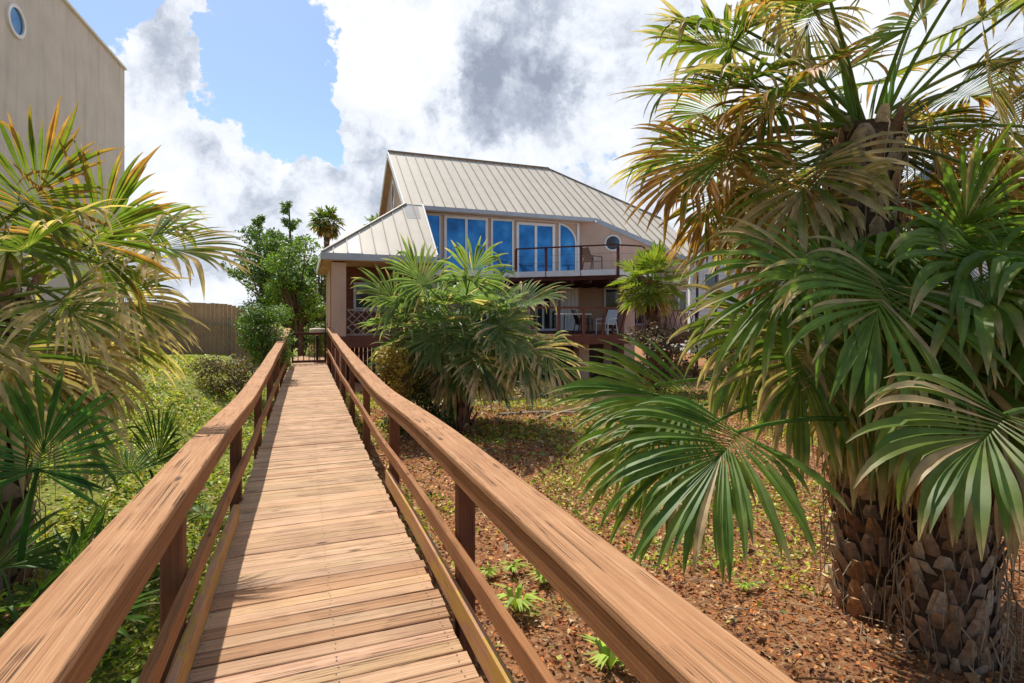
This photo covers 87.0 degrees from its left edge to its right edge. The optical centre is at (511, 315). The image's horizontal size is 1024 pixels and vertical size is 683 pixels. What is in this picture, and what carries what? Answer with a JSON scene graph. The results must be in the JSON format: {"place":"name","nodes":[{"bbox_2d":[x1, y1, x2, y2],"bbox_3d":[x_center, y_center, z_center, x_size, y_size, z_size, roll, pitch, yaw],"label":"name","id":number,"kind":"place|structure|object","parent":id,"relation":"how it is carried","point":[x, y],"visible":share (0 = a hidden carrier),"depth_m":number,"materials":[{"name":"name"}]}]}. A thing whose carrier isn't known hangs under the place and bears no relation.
{"place":"outdoors","nodes":[
{"label":"outdoors","id":0,"kind":"place"},
{"bbox_2d":[309,328,324,359],"bbox_3d":[-7.668,1.130,21.264,0.600,1.320,0.600,0,0,-21],"label":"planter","id":1,"kind":"object","parent":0,"point":[317,337],"visible":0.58,"depth_m":21.21,"materials":[{"name":"beige stone"}]},
{"bbox_2d":[0,324,1023,682],"bbox_3d":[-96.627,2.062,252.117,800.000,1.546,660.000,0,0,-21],"label":"ground","id":2,"kind":"structure","parent":0,"point":[510,554],"depth_m":4.86,"materials":[{"name":"brown soil"}]},
{"bbox_2d":[0,0,126,324],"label":"neighbour building","id":3,"kind":"structure","parent":2,"relation":"on","point":[52,52],"depth_m":16.88,"materials":[{"name":"beige paint"}]},
{"bbox_2d":[6,3,26,38],"bbox_3d":[-13.444,-7.997,14.647,0.060,0.860,0.860,0,0,-17],"label":"window","id":4,"kind":"structure","parent":3,"relation":"in","point":[16,22],"depth_m":14.63,"materials":[{"name":"white paint"}]},
{"bbox_2d":[0,359,159,675],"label":"palmetto","id":5,"kind":"object","parent":2,"relation":"on","point":[26,413],"visible":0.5,"depth_m":3.19,"materials":[{"name":"green plant"}]},
{"bbox_2d":[0,96,261,598],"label":"palm tree","id":6,"kind":"object","parent":2,"relation":"on","point":[82,348],"visible":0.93,"depth_m":3.96,"materials":[{"name":"green plant"}]},
{"bbox_2d":[2,356,266,674],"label":"leaf litter","id":7,"kind":"object","parent":2,"relation":"on","point":[140,649],"visible":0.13,"depth_m":6.96,"materials":[{"name":"plant"}]},
{"bbox_2d":[0,354,279,682],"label":"ground cover","id":8,"kind":"object","parent":2,"relation":"on","point":[128,648],"visible":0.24,"depth_m":6.92,"materials":[{"name":"green plant"}]},
{"bbox_2d":[1,601,33,619],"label":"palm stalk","id":9,"kind":"object","parent":8,"relation":"on","point":[5,617],"visible":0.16,"depth_m":3.73,"materials":[{"name":"brown plant"}]},
{"bbox_2d":[0,584,147,627],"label":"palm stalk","id":10,"kind":"object","parent":8,"relation":"on","point":[11,621],"visible":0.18,"depth_m":3.64,"materials":[{"name":"brown plant"}]},
{"bbox_2d":[87,397,229,525],"bbox_3d":[-3.596,1.814,5.474,1.690,2.051,1.926,0,0,-21],"label":"palmetto","id":11,"kind":"object","parent":2,"relation":"on","point":[147,452],"visible":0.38,"depth_m":5.33,"materials":[{"name":"green plant"}]},
{"bbox_2d":[88,302,297,372],"bbox_3d":[-11.354,0.990,19.481,6.748,3.014,0.142,0,0,-21],"label":"wooden fence","id":12,"kind":"object","parent":2,"relation":"on","point":[220,336],"visible":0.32,"depth_m":19.64,"materials":[{"name":"brown wood"}]},
{"bbox_2d":[188,353,258,395],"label":"dry shrub","id":13,"kind":"object","parent":2,"relation":"on","point":[238,383],"visible":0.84,"depth_m":12.33,"materials":[{"name":"green plant"}]},
{"bbox_2d":[220,214,272,291],"bbox_3d":[-16.216,-2.380,34.206,3.882,8.070,3.698,0,0,-21],"label":"pine tree","id":14,"kind":"object","parent":2,"relation":"on","point":[258,221],"visible":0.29,"depth_m":33.67,"materials":[{"name":"green plant"}]},
{"bbox_2d":[231,301,297,398],"bbox_3d":[-6.886,1.054,14.808,1.840,2.925,1.556,0,0,-3],"label":"round shrub","id":15,"kind":"object","parent":2,"relation":"on","point":[257,335],"visible":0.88,"depth_m":14.66,"materials":[{"name":"green plant"}]},
{"bbox_2d":[232,226,301,314],"bbox_3d":[-14.018,-1.665,30.860,3.839,7.202,4.280,0,0,-21],"label":"broadleaf tree","id":16,"kind":"object","parent":2,"relation":"on","point":[256,274],"visible":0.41,"depth_m":30.69,"materials":[{"name":"green plant"}]},
{"bbox_2d":[266,201,309,353],"bbox_3d":[-13.966,-2.372,32.954,3.103,9.449,3.025,0,0,-21],"label":"pine tree","id":17,"kind":"object","parent":2,"relation":"on","point":[291,225],"visible":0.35,"depth_m":32.83,"materials":[{"name":"green plant"}]},
{"bbox_2d":[257,234,325,355],"bbox_3d":[-11.022,-0.793,27.125,3.260,6.637,4.216,0,0,-21],"label":"broadleaf tree","id":18,"kind":"object","parent":2,"relation":"on","point":[300,299],"visible":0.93,"depth_m":26.77,"materials":[{"name":"green plant"}]},
{"bbox_2d":[262,291,326,356],"bbox_3d":[-12.137,0.525,30.163,4.604,3.980,2.748,0,0,7],"label":"background shrub","id":19,"kind":"object","parent":2,"relation":"on","point":[320,319],"visible":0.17,"depth_m":29.85,"materials":[{"name":"green plant"}]},
{"bbox_2d":[297,254,325,330],"bbox_3d":[-12.255,-0.772,34.012,3.246,6.571,4.461,0,0,-21],"label":"broadleaf tree","id":20,"kind":"object","parent":2,"relation":"on","point":[310,267],"visible":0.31,"depth_m":33.90,"materials":[{"name":"green plant"}]},
{"bbox_2d":[304,320,326,355],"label":"garden shrub","id":21,"kind":"object","parent":2,"relation":"on","point":[321,341],"visible":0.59,"depth_m":24.13,"materials":[{"name":"green plant"}]},
{"bbox_2d":[306,205,345,337],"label":"palm tree","id":22,"kind":"object","parent":2,"relation":"on","point":[327,230],"visible":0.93,"depth_m":45.54,"materials":[{"name":"green plant"}]},
{"bbox_2d":[363,213,377,225],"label":"palm tree","id":23,"kind":"object","parent":2,"relation":"on","point":[372,218],"visible":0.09,"depth_m":49.36,"materials":[{"name":"green plant"}]},
{"bbox_2d":[374,344,418,438],"bbox_3d":[-2.153,1.528,10.185,0.810,2.001,0.903,0,0,13],"label":"shrub","id":24,"kind":"object","parent":2,"relation":"on","point":[388,362],"visible":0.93,"depth_m":9.98,"materials":[{"name":"green plant"}]},
{"bbox_2d":[0,327,795,682],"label":"boardwalk","id":25,"kind":"structure","parent":2,"relation":"on","point":[316,571],"depth_m":2.77,"materials":[{"name":"brown wood"}]},
{"bbox_2d":[379,379,456,434],"bbox_3d":[-1.929,2.016,10.881,1.448,1.519,1.506,0,0,-21],"label":"garden shrub","id":26,"kind":"object","parent":2,"relation":"on","point":[430,405],"visible":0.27,"depth_m":10.61,"materials":[{"name":"green plant"}]},
{"bbox_2d":[350,232,587,430],"bbox_3d":[-1.028,1.024,11.105,4.231,5.135,3.995,0,0,40],"label":"palm tree","id":27,"kind":"object","parent":2,"relation":"on","point":[463,365],"visible":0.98,"depth_m":10.28,"materials":[{"name":"green plant"}]},
{"bbox_2d":[478,562,500,577],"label":"weed","id":28,"kind":"object","parent":2,"relation":"on","point":[486,571],"visible":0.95,"depth_m":4.75,"materials":[{"name":"green plant"}]},
{"bbox_2d":[316,150,699,387],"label":"beach house","id":29,"kind":"structure","parent":2,"relation":"on","point":[545,225],"depth_m":26.14,"materials":[{"name":"beige paint"}]},
{"bbox_2d":[353,282,378,308],"bbox_3d":[-5.971,-0.780,22.145,1.100,1.180,0.110,0,0,-21],"label":"window","id":30,"kind":"structure","parent":29,"relation":"in","point":[356,303],"depth_m":22.08,"materials":[{"name":"grey glass"}]},
{"bbox_2d":[391,180,394,209],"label":"window","id":31,"kind":"structure","parent":29,"relation":"in","point":[393,184],"depth_m":28.66,"materials":[{"name":"white paint"}]},
{"bbox_2d":[426,214,439,265],"bbox_3d":[-3.686,-3.355,24.734,0.820,2.610,0.070,0,0,-21],"label":"window","id":32,"kind":"structure","parent":29,"relation":"in","point":[433,219],"depth_m":24.81,"materials":[{"name":"blue glass"}]},
{"bbox_2d":[444,215,487,270],"bbox_3d":[-2.145,-3.355,25.325,2.120,2.610,0.070,0,0,-21],"label":"window","id":33,"kind":"structure","parent":29,"relation":"in","point":[456,228],"depth_m":25.28,"materials":[{"name":"blue glass"}]},
{"bbox_2d":[465,286,508,327],"bbox_3d":[-1.174,-0.370,25.697,2.200,2.200,0.070,0,0,-21],"label":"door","id":34,"kind":"structure","parent":29,"relation":"in","point":[484,318],"depth_m":25.66,"materials":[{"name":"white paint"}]},
{"bbox_2d":[491,218,513,270],"bbox_3d":[-0.464,-3.355,25.969,1.160,2.610,0.070,0,0,-21],"label":"window","id":35,"kind":"structure","parent":29,"relation":"in","point":[502,230],"depth_m":26.00,"materials":[{"name":"blue glass"}]},
{"bbox_2d":[516,222,554,271],"bbox_3d":[1.170,-3.275,26.595,2.060,2.610,0.070,0,0,-21],"label":"door","id":36,"kind":"structure","parent":29,"relation":"in","point":[528,235],"depth_m":26.57,"materials":[{"name":"white paint"}]},
{"bbox_2d":[528,286,557,330],"bbox_3d":[1.534,-0.445,26.735,1.600,2.350,0.070,0,0,-21],"label":"door","id":37,"kind":"structure","parent":29,"relation":"in","point":[548,320],"depth_m":26.80,"materials":[{"name":"white paint"}]},
{"bbox_2d":[558,223,576,270],"bbox_3d":[2.799,-3.355,27.220,1.010,2.610,0.070,0,0,-21],"label":"window","id":38,"kind":"structure","parent":29,"relation":"in","point":[566,237],"depth_m":27.21,"materials":[{"name":"blue glass"}]},
{"bbox_2d":[555,314,590,333],"bbox_3d":[2.530,0.324,22.400,1.300,0.848,0.800,0,0,-21],"label":"patio table","id":39,"kind":"object","parent":29,"relation":"on","point":[581,321],"visible":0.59,"depth_m":22.20,"materials":[{"name":"plastic"}]},
{"bbox_2d":[571,310,592,333],"bbox_3d":[2.884,0.243,22.380,0.750,1.014,0.650,0,0,-11],"label":"patio chair","id":40,"kind":"object","parent":29,"relation":"on","point":[577,320],"visible":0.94,"depth_m":22.23,"materials":[{"name":"metal"}]},
{"bbox_2d":[582,247,601,269],"bbox_3d":[3.450,-2.457,23.546,0.750,1.014,0.650,0,0,-31],"label":"patio chair","id":41,"kind":"object","parent":29,"relation":"on","point":[587,255],"visible":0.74,"depth_m":23.43,"materials":[{"name":"brown fabric"}]},
{"bbox_2d":[596,310,617,334],"bbox_3d":[3.908,0.243,22.068,0.752,1.014,0.650,0,0,-41],"label":"patio chair","id":42,"kind":"object","parent":29,"relation":"on","point":[611,317],"visible":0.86,"depth_m":22.10,"materials":[{"name":"plastic"}]},
{"bbox_2d":[604,288,616,330],"bbox_3d":[5.095,-0.345,26.979,0.836,2.150,0.664,0,0,-21],"label":"door","id":43,"kind":"structure","parent":29,"relation":"in","point":[610,294],"depth_m":27.04,"materials":[{"name":"white paint"}]},
{"bbox_2d":[605,235,620,250],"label":"window","id":44,"kind":"structure","parent":29,"relation":"in","point":[612,239],"depth_m":27.01,"materials":[{"name":"white paint"}]},
{"bbox_2d":[635,291,646,324],"bbox_3d":[6.167,-0.400,26.661,0.915,1.700,0.725,0,0,-21],"label":"window","id":45,"kind":"structure","parent":29,"relation":"in","point":[639,320],"depth_m":26.63,"materials":[{"name":"black glass"}]},
{"bbox_2d":[678,290,686,312],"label":"window","id":46,"kind":"structure","parent":29,"relation":"in","point":[684,306],"depth_m":26.34,"materials":[{"name":"white paint"}]},
{"bbox_2d":[496,558,530,573],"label":"weed","id":47,"kind":"object","parent":2,"relation":"on","point":[512,568],"visible":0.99,"depth_m":4.83,"materials":[{"name":"green plant"}]},
{"bbox_2d":[492,582,545,612],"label":"weed","id":48,"kind":"object","parent":2,"relation":"on","point":[517,603],"visible":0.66,"depth_m":4.13,"materials":[{"name":"green plant"}]},
{"bbox_2d":[527,563,546,583],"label":"weed","id":49,"kind":"object","parent":2,"relation":"on","point":[541,578],"visible":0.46,"depth_m":4.64,"materials":[{"name":"green plant"}]},
{"bbox_2d":[487,380,590,401],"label":"garden shrub","id":50,"kind":"object","parent":2,"relation":"on","point":[540,392],"visible":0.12,"depth_m":16.12,"materials":[{"name":"green plant"}]},
{"bbox_2d":[500,411,606,415],"bbox_3d":[1.024,2.290,12.751,2.632,0.116,0.377,0,0,0],"label":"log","id":51,"kind":"object","parent":2,"relation":"on","point":[517,413],"visible":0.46,"depth_m":12.75,"materials":[{"name":"brown wood"}]},
{"bbox_2d":[384,363,808,459],"bbox_3d":[7.797,2.510,20.156,23.174,0.786,16.172,0,0,-21],"label":"ground cover","id":52,"kind":"object","parent":2,"relation":"on","point":[703,388],"visible":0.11,"depth_m":12.59,"materials":[{"name":"green plant"}]},
{"bbox_2d":[576,633,626,669],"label":"weed","id":53,"kind":"object","parent":2,"relation":"on","point":[606,656],"visible":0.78,"depth_m":3.56,"materials":[{"name":"green plant"}]},
{"bbox_2d":[607,240,694,392],"bbox_3d":[4.593,0.562,17.657,2.791,6.255,2.833,0,0,26],"label":"palm tree","id":54,"kind":"object","parent":2,"relation":"on","point":[653,301],"visible":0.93,"depth_m":17.33,"materials":[{"name":"green plant"}]},
{"bbox_2d":[622,318,713,394],"bbox_3d":[4.845,1.362,16.374,2.718,2.582,2.129,0,0,-21],"label":"garden shrub","id":55,"kind":"object","parent":2,"relation":"on","point":[660,340],"visible":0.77,"depth_m":16.00,"materials":[{"name":"green plant"}]},
{"bbox_2d":[340,388,1005,670],"bbox_3d":[2.309,2.504,12.140,11.068,0.645,15.055,0,0,-21],"label":"ground cover","id":56,"kind":"object","parent":2,"relation":"on","point":[627,546],"visible":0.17,"depth_m":6.82,"materials":[{"name":"green plant"}]},
{"bbox_2d":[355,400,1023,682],"bbox_3d":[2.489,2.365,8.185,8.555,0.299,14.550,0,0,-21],"label":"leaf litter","id":57,"kind":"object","parent":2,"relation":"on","point":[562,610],"visible":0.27,"depth_m":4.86,"materials":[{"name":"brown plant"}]},
{"bbox_2d":[383,418,1023,682],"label":"twigs","id":58,"kind":"object","parent":2,"relation":"on","point":[926,676],"visible":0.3,"depth_m":4.34,"materials":[{"name":"brown wood"}]},
{"bbox_2d":[684,299,781,393],"bbox_3d":[6.489,0.970,15.155,3.757,3.076,2.687,0,0,-21],"label":"background shrub","id":59,"kind":"object","parent":2,"relation":"on","point":[707,354],"visible":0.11,"depth_m":14.78,"materials":[{"name":"green plant"}]},
{"bbox_2d":[731,577,758,590],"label":"weed","id":60,"kind":"object","parent":2,"relation":"on","point":[745,586],"visible":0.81,"depth_m":4.56,"materials":[{"name":"green plant"}]},
{"bbox_2d":[540,116,1023,682],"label":"palm tree","id":61,"kind":"object","parent":2,"relation":"on","point":[926,412],"visible":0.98,"depth_m":3.23,"materials":[{"name":"green plant"}]},
{"bbox_2d":[607,0,1023,627],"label":"palm tree","id":62,"kind":"object","parent":2,"relation":"on","point":[857,166],"visible":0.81,"depth_m":4.13,"materials":[{"name":"green plant"}]},
{"bbox_2d":[671,213,1011,352],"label":"neighbour house","id":63,"kind":"structure","parent":2,"relation":"on","point":[703,275],"depth_m":40.00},
{"bbox_2d":[703,273,719,291],"bbox_3d":[14.785,-2.500,39.975,1.200,1.400,0.090,0,0,0],"label":"window","id":64,"kind":"structure","parent":63,"relation":"in","point":[710,282],"depth_m":39.93,"materials":[{"name":"grey glass"}]},
{"bbox_2d":[912,161,947,246],"bbox_3d":[23.651,-3.446,30.496,2.887,11.552,1.021,0,0,-2],"label":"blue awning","id":65,"kind":"object","parent":2,"relation":"on","point":[926,176],"depth_m":30.18,"materials":[{"name":"fabric"}]},
{"bbox_2d":[68,0,1023,310],"label":"sky","id":66,"kind":"structure","parent":0,"point":[251,107],"materials":[{"name":"white"}]}
]}

